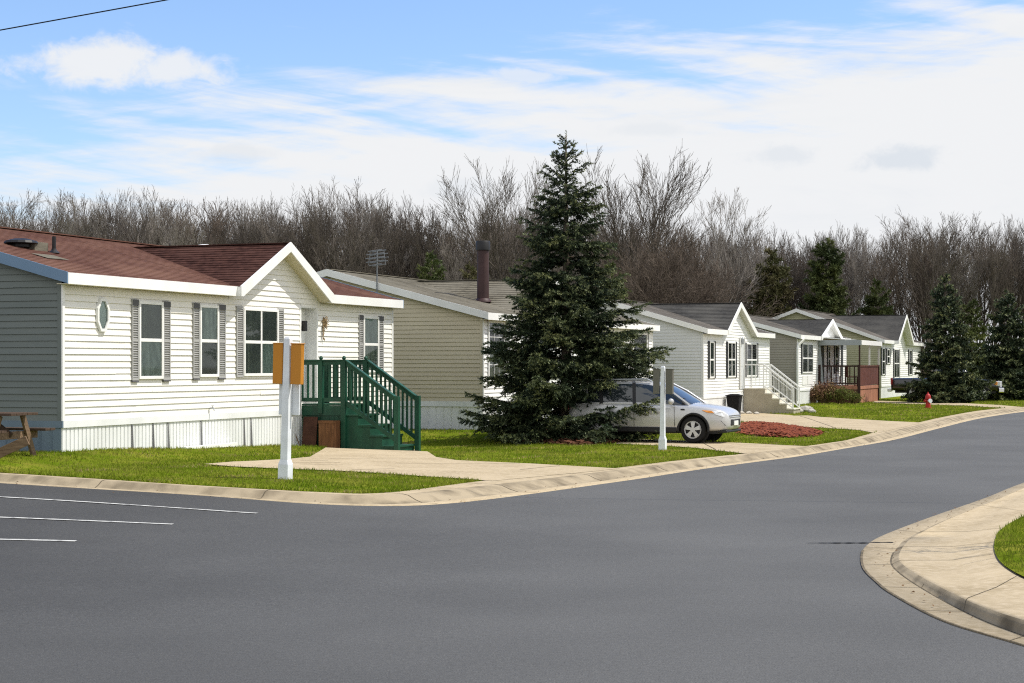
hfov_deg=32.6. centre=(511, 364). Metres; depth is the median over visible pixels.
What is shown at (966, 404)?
driveway
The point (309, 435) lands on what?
wooden board
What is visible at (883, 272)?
bare tree
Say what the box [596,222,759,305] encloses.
bare tree
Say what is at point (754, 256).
bare tree
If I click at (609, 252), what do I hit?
bare tree
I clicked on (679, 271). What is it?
bare tree
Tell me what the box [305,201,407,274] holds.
bare tree
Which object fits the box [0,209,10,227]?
bare tree
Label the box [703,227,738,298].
bare tree
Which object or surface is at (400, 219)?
bare tree
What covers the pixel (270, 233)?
bare tree
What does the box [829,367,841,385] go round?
porch chair
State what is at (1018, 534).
grass
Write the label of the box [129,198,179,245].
bare tree
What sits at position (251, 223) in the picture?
bare tree
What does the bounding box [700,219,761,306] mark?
bare tree
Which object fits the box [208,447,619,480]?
driveway
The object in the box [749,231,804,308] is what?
bare tree
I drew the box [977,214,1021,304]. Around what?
bare tree
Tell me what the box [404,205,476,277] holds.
bare tree
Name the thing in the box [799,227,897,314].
bare tree
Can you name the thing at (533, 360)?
spruce tree
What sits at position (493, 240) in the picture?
bare tree
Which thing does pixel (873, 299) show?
evergreen tree
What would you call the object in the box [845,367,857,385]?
porch chair
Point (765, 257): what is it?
bare tree
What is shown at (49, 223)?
bare tree
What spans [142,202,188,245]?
bare tree
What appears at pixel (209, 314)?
window
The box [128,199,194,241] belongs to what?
bare tree
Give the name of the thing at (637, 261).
bare tree
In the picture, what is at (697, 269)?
bare tree
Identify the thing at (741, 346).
door
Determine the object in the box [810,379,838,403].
shrub
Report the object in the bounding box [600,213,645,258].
bare tree
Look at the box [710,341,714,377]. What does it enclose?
window
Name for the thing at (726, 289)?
bare tree
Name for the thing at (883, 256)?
bare tree
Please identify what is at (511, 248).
bare tree
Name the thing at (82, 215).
bare tree
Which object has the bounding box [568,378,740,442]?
parked car
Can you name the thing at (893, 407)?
dry grass
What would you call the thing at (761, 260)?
bare tree
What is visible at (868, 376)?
porch deck
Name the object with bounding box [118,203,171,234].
bare tree
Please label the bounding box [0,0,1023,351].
sky
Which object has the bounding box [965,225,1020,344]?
bare tree
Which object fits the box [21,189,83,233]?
bare tree
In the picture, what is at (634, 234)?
bare tree
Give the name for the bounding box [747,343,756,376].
window
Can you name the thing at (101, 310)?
oval window
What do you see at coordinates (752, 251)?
bare tree
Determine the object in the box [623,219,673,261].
bare tree
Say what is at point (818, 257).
bare tree
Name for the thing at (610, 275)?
cedar tree
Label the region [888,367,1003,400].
parked truck
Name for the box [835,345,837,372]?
window
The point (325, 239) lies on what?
bare tree
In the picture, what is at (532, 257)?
bare tree
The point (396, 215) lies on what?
bare tree
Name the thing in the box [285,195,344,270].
bare tree
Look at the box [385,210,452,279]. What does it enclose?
bare tree
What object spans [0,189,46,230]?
bare tree
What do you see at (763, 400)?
entry steps
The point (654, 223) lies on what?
bare tree
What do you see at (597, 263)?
bare tree
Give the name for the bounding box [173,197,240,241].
bare tree
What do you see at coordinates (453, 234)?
bare tree
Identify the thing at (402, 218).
bare tree
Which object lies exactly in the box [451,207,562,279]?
bare tree
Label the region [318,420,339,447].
wooden box
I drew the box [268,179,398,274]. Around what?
bare tree
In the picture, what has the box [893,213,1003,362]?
bare tree
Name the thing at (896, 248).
bare tree
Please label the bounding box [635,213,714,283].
bare tree
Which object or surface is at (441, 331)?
mobile home
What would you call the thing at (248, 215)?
bare tree
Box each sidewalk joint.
[91,417,960,502]
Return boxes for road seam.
[819,542,893,542]
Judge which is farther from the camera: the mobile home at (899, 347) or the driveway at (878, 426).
the mobile home at (899, 347)
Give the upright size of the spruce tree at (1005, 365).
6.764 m
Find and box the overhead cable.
[0,0,166,30]
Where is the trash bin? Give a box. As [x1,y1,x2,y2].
[725,394,742,412]
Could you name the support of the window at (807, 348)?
in the mobile home at (793, 350)
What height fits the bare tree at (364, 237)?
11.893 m
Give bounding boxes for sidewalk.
[0,407,1023,505]
[863,483,1023,645]
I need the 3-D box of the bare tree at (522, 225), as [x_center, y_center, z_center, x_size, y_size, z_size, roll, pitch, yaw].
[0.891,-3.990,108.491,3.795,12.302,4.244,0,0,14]
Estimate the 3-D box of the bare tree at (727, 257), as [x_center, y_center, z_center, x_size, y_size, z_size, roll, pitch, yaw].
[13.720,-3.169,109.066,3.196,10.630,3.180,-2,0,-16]
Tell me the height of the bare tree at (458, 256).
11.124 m
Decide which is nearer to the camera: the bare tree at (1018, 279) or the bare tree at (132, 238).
the bare tree at (132, 238)
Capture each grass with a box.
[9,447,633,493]
[169,440,832,462]
[198,441,797,462]
[392,426,876,444]
[403,427,857,443]
[741,399,1023,422]
[767,400,1021,419]
[992,512,1023,574]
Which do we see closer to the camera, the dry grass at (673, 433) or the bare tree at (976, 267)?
the dry grass at (673, 433)
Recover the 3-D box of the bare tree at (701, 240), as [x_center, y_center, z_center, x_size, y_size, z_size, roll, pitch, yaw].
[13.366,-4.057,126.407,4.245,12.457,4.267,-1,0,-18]
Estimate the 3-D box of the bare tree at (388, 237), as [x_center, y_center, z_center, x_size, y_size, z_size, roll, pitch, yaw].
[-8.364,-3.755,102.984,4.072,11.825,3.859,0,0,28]
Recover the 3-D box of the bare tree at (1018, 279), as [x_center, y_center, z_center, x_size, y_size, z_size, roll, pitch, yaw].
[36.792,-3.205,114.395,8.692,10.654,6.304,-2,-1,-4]
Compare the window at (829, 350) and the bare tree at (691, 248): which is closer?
the window at (829, 350)
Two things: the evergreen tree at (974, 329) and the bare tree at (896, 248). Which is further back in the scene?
the bare tree at (896, 248)
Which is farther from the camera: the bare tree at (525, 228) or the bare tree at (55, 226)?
the bare tree at (525, 228)
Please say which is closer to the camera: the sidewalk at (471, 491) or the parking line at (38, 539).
the parking line at (38, 539)
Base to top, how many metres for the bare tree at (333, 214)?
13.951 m
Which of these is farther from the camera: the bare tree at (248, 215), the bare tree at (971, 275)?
the bare tree at (248, 215)
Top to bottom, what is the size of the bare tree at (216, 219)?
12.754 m
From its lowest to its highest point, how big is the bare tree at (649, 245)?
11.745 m
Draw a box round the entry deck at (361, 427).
[301,356,420,450]
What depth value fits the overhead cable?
27.30 m
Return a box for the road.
[0,412,1023,682]
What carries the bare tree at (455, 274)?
on the ground
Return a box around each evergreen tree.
[858,278,894,342]
[953,298,990,378]
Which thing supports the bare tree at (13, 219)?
on the ground
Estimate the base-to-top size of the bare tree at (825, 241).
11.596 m
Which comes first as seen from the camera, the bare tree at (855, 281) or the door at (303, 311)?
the door at (303, 311)
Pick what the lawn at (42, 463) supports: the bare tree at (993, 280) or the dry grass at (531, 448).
the dry grass at (531, 448)
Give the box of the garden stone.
[800,406,812,411]
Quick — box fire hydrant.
[924,392,931,407]
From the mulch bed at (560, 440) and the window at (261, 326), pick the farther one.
the mulch bed at (560, 440)
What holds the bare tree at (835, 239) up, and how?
on the ground
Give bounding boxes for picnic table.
[0,412,54,455]
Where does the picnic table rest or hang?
on the lawn at (42, 463)
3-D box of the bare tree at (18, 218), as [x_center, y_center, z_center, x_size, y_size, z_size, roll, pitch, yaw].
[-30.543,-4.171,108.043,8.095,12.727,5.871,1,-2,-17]
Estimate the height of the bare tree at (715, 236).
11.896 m
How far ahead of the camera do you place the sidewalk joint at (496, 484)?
26.07 m
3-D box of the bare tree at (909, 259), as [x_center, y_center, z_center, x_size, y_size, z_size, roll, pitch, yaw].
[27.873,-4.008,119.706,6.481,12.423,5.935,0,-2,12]
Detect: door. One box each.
[301,309,305,407]
[739,337,744,388]
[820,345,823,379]
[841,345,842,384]
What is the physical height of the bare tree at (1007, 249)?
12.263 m
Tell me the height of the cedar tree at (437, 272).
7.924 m
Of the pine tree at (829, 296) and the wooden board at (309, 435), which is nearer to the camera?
the wooden board at (309, 435)
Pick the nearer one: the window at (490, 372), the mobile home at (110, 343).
the mobile home at (110, 343)
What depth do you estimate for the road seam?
18.63 m
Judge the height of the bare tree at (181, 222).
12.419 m
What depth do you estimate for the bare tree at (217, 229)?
105.57 m
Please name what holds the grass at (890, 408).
on the lawn at (42, 463)
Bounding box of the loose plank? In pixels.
[0,436,29,457]
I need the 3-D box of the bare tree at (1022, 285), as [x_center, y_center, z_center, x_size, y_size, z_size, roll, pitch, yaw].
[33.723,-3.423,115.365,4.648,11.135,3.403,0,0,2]
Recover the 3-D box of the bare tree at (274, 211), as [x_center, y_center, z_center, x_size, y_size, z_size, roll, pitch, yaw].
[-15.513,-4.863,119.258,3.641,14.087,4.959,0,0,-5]
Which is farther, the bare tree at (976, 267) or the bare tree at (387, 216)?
the bare tree at (976, 267)
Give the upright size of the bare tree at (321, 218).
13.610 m
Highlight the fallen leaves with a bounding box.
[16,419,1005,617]
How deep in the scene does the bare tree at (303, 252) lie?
105.60 m
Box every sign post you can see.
[273,337,304,479]
[653,366,673,449]
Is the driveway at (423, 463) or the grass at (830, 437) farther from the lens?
the grass at (830, 437)
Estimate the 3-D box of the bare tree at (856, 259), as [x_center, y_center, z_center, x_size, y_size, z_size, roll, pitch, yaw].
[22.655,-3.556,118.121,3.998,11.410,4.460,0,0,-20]
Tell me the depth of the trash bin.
66.72 m
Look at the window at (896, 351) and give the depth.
98.60 m
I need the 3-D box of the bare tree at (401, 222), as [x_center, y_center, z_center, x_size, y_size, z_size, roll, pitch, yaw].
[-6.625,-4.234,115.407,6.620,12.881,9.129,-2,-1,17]
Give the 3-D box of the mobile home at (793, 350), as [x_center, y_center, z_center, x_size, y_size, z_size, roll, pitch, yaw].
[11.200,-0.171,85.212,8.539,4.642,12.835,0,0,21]
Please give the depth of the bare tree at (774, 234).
119.99 m
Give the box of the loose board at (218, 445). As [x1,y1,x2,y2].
[181,443,237,448]
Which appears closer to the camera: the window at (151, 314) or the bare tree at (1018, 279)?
the window at (151, 314)
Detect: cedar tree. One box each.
[416,249,447,279]
[458,262,476,279]
[600,261,626,298]
[745,246,797,316]
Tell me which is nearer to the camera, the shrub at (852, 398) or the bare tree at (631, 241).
the shrub at (852, 398)
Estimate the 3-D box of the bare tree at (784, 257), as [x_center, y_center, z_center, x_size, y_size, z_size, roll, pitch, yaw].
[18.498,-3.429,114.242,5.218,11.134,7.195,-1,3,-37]
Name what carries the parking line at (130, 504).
on the road
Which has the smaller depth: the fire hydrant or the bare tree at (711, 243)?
the fire hydrant
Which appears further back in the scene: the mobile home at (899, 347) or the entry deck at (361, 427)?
the mobile home at (899, 347)
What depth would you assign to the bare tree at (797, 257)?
118.59 m
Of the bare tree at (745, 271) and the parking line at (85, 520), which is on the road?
the parking line at (85, 520)
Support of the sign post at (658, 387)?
on the lawn at (42, 463)
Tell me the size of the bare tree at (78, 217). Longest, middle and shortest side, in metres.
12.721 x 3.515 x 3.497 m
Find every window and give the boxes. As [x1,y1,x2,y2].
[96,298,109,331]
[139,301,163,378]
[200,304,218,376]
[244,307,278,375]
[364,316,378,372]
[487,320,504,380]
[633,333,647,373]
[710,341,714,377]
[728,342,735,376]
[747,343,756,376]
[803,343,812,372]
[828,346,830,371]
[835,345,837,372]
[882,348,884,374]
[887,349,889,363]
[894,349,899,377]
[909,350,911,374]
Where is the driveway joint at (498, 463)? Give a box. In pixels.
[312,416,834,469]
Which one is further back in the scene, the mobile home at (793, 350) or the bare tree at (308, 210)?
the bare tree at (308, 210)
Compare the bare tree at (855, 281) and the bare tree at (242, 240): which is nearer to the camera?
the bare tree at (242, 240)
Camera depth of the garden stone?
71.88 m
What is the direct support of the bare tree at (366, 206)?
on the ground
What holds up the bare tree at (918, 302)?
on the ground
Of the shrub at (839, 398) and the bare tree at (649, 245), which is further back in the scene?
the bare tree at (649, 245)
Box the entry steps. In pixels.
[743,364,800,413]
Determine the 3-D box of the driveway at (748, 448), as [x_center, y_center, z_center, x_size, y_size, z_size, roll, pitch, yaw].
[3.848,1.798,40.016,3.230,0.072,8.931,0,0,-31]
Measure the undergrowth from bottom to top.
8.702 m
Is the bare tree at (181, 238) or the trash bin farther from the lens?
the bare tree at (181, 238)
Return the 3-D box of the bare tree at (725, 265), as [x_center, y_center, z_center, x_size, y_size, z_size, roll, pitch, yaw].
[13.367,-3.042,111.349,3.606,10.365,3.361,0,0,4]
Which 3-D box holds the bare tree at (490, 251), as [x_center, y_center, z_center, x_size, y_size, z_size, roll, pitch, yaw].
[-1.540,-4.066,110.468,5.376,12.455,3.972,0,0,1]
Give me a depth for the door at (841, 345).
88.45 m
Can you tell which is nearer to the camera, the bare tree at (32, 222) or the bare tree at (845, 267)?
the bare tree at (32, 222)
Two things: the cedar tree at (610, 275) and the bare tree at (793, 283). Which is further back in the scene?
the bare tree at (793, 283)
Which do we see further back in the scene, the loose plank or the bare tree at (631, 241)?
the bare tree at (631, 241)
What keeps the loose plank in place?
on the lawn at (42, 463)
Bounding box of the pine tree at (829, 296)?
[796,236,862,314]
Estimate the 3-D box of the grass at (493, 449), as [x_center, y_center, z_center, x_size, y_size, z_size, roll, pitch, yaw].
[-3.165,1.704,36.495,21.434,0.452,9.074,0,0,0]
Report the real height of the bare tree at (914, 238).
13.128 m
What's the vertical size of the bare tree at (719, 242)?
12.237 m
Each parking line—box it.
[0,496,252,512]
[0,539,76,540]
[3,517,168,523]
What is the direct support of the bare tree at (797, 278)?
on the ground
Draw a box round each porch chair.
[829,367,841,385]
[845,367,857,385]
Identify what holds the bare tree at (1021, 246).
on the ground
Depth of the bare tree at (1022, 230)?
119.57 m
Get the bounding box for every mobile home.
[0,226,403,476]
[316,241,659,429]
[601,299,774,410]
[748,314,850,404]
[772,308,923,397]
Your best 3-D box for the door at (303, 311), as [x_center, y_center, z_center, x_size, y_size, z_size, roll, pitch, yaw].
[-4.593,-0.142,37.586,0.112,2.153,0.711,0,0,21]
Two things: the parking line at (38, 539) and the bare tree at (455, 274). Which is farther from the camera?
the bare tree at (455, 274)
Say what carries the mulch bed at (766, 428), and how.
on the lawn at (42, 463)
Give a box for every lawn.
[0,396,1023,493]
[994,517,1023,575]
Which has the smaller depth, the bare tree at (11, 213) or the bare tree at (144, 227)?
the bare tree at (144, 227)
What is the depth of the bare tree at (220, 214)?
106.90 m
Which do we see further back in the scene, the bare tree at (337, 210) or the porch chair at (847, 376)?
the bare tree at (337, 210)
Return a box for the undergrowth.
[718,267,1023,377]
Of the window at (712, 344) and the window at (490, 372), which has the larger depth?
the window at (712, 344)
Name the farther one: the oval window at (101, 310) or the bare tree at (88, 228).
the bare tree at (88, 228)
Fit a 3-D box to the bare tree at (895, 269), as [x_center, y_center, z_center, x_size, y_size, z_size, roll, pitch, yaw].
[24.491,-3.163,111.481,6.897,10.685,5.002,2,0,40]
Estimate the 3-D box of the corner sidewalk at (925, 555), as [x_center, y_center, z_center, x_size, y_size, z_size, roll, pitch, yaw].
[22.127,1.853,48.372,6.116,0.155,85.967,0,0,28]
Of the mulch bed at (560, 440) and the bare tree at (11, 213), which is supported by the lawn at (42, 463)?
the mulch bed at (560, 440)
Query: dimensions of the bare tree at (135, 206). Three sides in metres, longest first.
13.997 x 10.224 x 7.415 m
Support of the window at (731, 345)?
in the mobile home at (718, 346)
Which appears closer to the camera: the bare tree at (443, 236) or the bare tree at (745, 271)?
the bare tree at (443, 236)
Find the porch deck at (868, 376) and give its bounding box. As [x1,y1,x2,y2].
[818,337,881,402]
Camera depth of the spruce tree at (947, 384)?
83.32 m
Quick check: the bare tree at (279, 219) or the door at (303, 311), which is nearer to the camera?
the door at (303, 311)
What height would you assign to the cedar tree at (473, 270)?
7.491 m
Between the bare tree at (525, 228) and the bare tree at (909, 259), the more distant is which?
the bare tree at (909, 259)
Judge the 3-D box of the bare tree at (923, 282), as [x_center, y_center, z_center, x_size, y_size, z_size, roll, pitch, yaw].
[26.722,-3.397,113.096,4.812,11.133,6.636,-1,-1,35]
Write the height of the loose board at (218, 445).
0.070 m
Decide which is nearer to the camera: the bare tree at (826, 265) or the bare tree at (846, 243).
the bare tree at (826, 265)
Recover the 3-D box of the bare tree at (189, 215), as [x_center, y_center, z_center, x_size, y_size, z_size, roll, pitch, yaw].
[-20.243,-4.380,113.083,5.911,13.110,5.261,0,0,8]
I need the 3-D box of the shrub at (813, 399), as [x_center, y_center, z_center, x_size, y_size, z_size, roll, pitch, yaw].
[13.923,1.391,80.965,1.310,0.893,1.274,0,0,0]
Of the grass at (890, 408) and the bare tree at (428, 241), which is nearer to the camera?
the grass at (890, 408)
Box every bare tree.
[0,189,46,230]
[0,201,48,229]
[0,202,29,227]
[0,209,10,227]
[1,200,24,227]
[2,197,21,228]
[16,203,77,233]
[17,197,84,232]
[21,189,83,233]
[37,206,57,231]
[42,195,129,240]
[52,191,128,239]
[59,202,120,238]
[63,193,111,236]
[68,192,113,233]
[75,199,124,238]
[92,186,162,242]
[99,188,168,240]
[101,203,176,244]
[105,201,158,244]
[110,185,207,244]
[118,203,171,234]
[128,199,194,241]
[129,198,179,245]
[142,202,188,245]
[153,196,230,244]
[158,198,219,245]
[161,204,248,244]
[163,209,224,245]
[171,200,235,244]
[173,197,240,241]
[197,196,263,242]
[198,200,285,243]
[202,207,269,241]
[207,203,249,242]
[211,204,290,243]
[224,198,296,242]
[232,198,293,233]
[235,196,321,247]
[243,207,298,239]
[249,203,322,269]
[260,194,294,237]
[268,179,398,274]
[275,199,325,261]
[284,202,344,262]
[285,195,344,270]
[286,176,383,262]
[289,188,348,270]
[297,185,345,268]
[300,200,349,271]
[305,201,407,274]
[331,186,407,273]
[332,204,414,277]
[338,200,407,276]
[343,194,382,249]
[353,192,439,245]
[362,193,410,276]
[370,190,415,275]
[384,204,446,267]
[384,204,452,278]
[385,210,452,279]
[387,206,455,277]
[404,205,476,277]
[406,156,579,278]
[409,209,476,279]
[419,233,471,279]
[435,216,476,263]
[437,222,477,279]
[447,211,506,279]
[447,215,520,278]
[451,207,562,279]
[472,195,522,277]
[479,215,541,278]
[504,208,533,277]
[510,201,557,276]
[513,228,555,276]
[541,144,718,287]
[549,252,585,284]
[569,221,628,273]
[570,224,618,289]
[587,223,637,282]
[596,214,670,272]
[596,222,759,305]
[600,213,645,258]
[612,217,693,301]
[612,221,649,284]
[622,239,659,286]
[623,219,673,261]
[628,236,784,317]
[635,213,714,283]
[650,237,695,298]
[665,226,725,300]
[668,228,716,296]
[676,243,724,302]
[678,188,772,302]
[687,227,714,257]
[692,222,739,259]
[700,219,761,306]
[700,239,747,303]
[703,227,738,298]
[707,234,755,308]
[710,241,782,307]
[732,221,787,311]
[735,231,770,308]
[735,233,788,312]
[742,250,776,308]
[749,222,803,307]
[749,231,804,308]
[758,238,811,307]
[771,229,829,309]
[776,243,814,308]
[781,234,823,308]
[789,229,851,303]
[794,227,845,286]
[798,226,852,295]
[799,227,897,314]
[800,236,846,294]
[820,219,861,313]
[838,230,881,314]
[839,237,894,314]
[842,215,981,377]
[847,235,898,307]
[852,234,931,330]
[868,227,924,320]
[868,236,911,302]
[881,228,962,372]
[885,215,948,345]
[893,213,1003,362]
[895,209,974,370]
[898,213,945,330]
[900,243,960,351]
[920,215,989,336]
[929,223,1012,341]
[944,236,987,335]
[953,230,1023,359]
[957,217,1010,345]
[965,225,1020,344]
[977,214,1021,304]
[981,221,1023,322]
[990,234,1023,336]
[995,229,1023,376]
[1003,264,1022,305]
[1005,218,1023,308]
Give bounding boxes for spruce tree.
[457,130,675,445]
[898,273,995,402]
[970,288,1023,400]
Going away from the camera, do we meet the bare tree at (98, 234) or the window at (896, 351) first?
the window at (896, 351)
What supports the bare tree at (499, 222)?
on the ground
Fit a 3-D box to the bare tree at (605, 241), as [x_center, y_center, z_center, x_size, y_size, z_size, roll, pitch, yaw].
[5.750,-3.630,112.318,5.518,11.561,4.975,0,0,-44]
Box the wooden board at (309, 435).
[302,417,317,446]
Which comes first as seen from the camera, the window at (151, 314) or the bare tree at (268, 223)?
the window at (151, 314)
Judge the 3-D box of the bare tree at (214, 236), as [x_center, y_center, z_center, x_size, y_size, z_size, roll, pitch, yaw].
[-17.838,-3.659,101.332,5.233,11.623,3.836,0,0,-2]
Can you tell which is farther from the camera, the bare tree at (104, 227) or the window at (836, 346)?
the bare tree at (104, 227)
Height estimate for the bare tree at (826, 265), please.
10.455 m
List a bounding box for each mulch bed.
[508,436,625,443]
[736,421,824,436]
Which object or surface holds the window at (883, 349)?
in the mobile home at (899, 347)
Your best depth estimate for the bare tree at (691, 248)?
117.57 m
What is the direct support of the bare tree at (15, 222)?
on the ground
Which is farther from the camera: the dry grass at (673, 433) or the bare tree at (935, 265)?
the bare tree at (935, 265)
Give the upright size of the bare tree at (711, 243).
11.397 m
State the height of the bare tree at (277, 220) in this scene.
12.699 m
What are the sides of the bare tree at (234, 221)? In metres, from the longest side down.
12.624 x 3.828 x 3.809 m
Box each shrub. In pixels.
[809,385,825,402]
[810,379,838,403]
[824,386,853,403]
[842,391,864,403]
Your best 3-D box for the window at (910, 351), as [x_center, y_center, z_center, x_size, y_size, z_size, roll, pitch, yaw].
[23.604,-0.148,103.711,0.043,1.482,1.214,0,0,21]
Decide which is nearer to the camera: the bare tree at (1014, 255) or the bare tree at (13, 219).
the bare tree at (13, 219)
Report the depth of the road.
15.18 m
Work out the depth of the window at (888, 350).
95.75 m
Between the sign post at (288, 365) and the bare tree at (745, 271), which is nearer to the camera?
the sign post at (288, 365)
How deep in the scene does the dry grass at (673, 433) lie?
43.25 m
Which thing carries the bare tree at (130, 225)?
on the ground
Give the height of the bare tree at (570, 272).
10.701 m
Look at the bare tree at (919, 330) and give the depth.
115.73 m
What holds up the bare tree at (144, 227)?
on the ground
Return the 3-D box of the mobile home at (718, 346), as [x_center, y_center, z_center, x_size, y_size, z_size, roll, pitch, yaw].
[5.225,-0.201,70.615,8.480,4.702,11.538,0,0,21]
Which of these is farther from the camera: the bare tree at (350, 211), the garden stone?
the bare tree at (350, 211)
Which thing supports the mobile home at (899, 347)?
on the lawn at (42, 463)
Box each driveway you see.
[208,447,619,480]
[616,439,807,453]
[740,413,920,432]
[874,401,1016,407]
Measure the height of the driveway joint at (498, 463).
0.155 m
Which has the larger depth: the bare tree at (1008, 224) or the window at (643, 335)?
the bare tree at (1008, 224)
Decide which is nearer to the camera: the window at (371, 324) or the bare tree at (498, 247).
the window at (371, 324)
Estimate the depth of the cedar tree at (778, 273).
107.50 m
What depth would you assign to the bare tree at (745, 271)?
116.39 m
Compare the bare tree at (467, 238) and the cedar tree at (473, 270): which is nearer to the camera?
the cedar tree at (473, 270)
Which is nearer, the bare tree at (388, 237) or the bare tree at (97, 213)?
the bare tree at (388, 237)
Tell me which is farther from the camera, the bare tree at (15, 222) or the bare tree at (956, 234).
the bare tree at (956, 234)
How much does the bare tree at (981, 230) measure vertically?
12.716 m

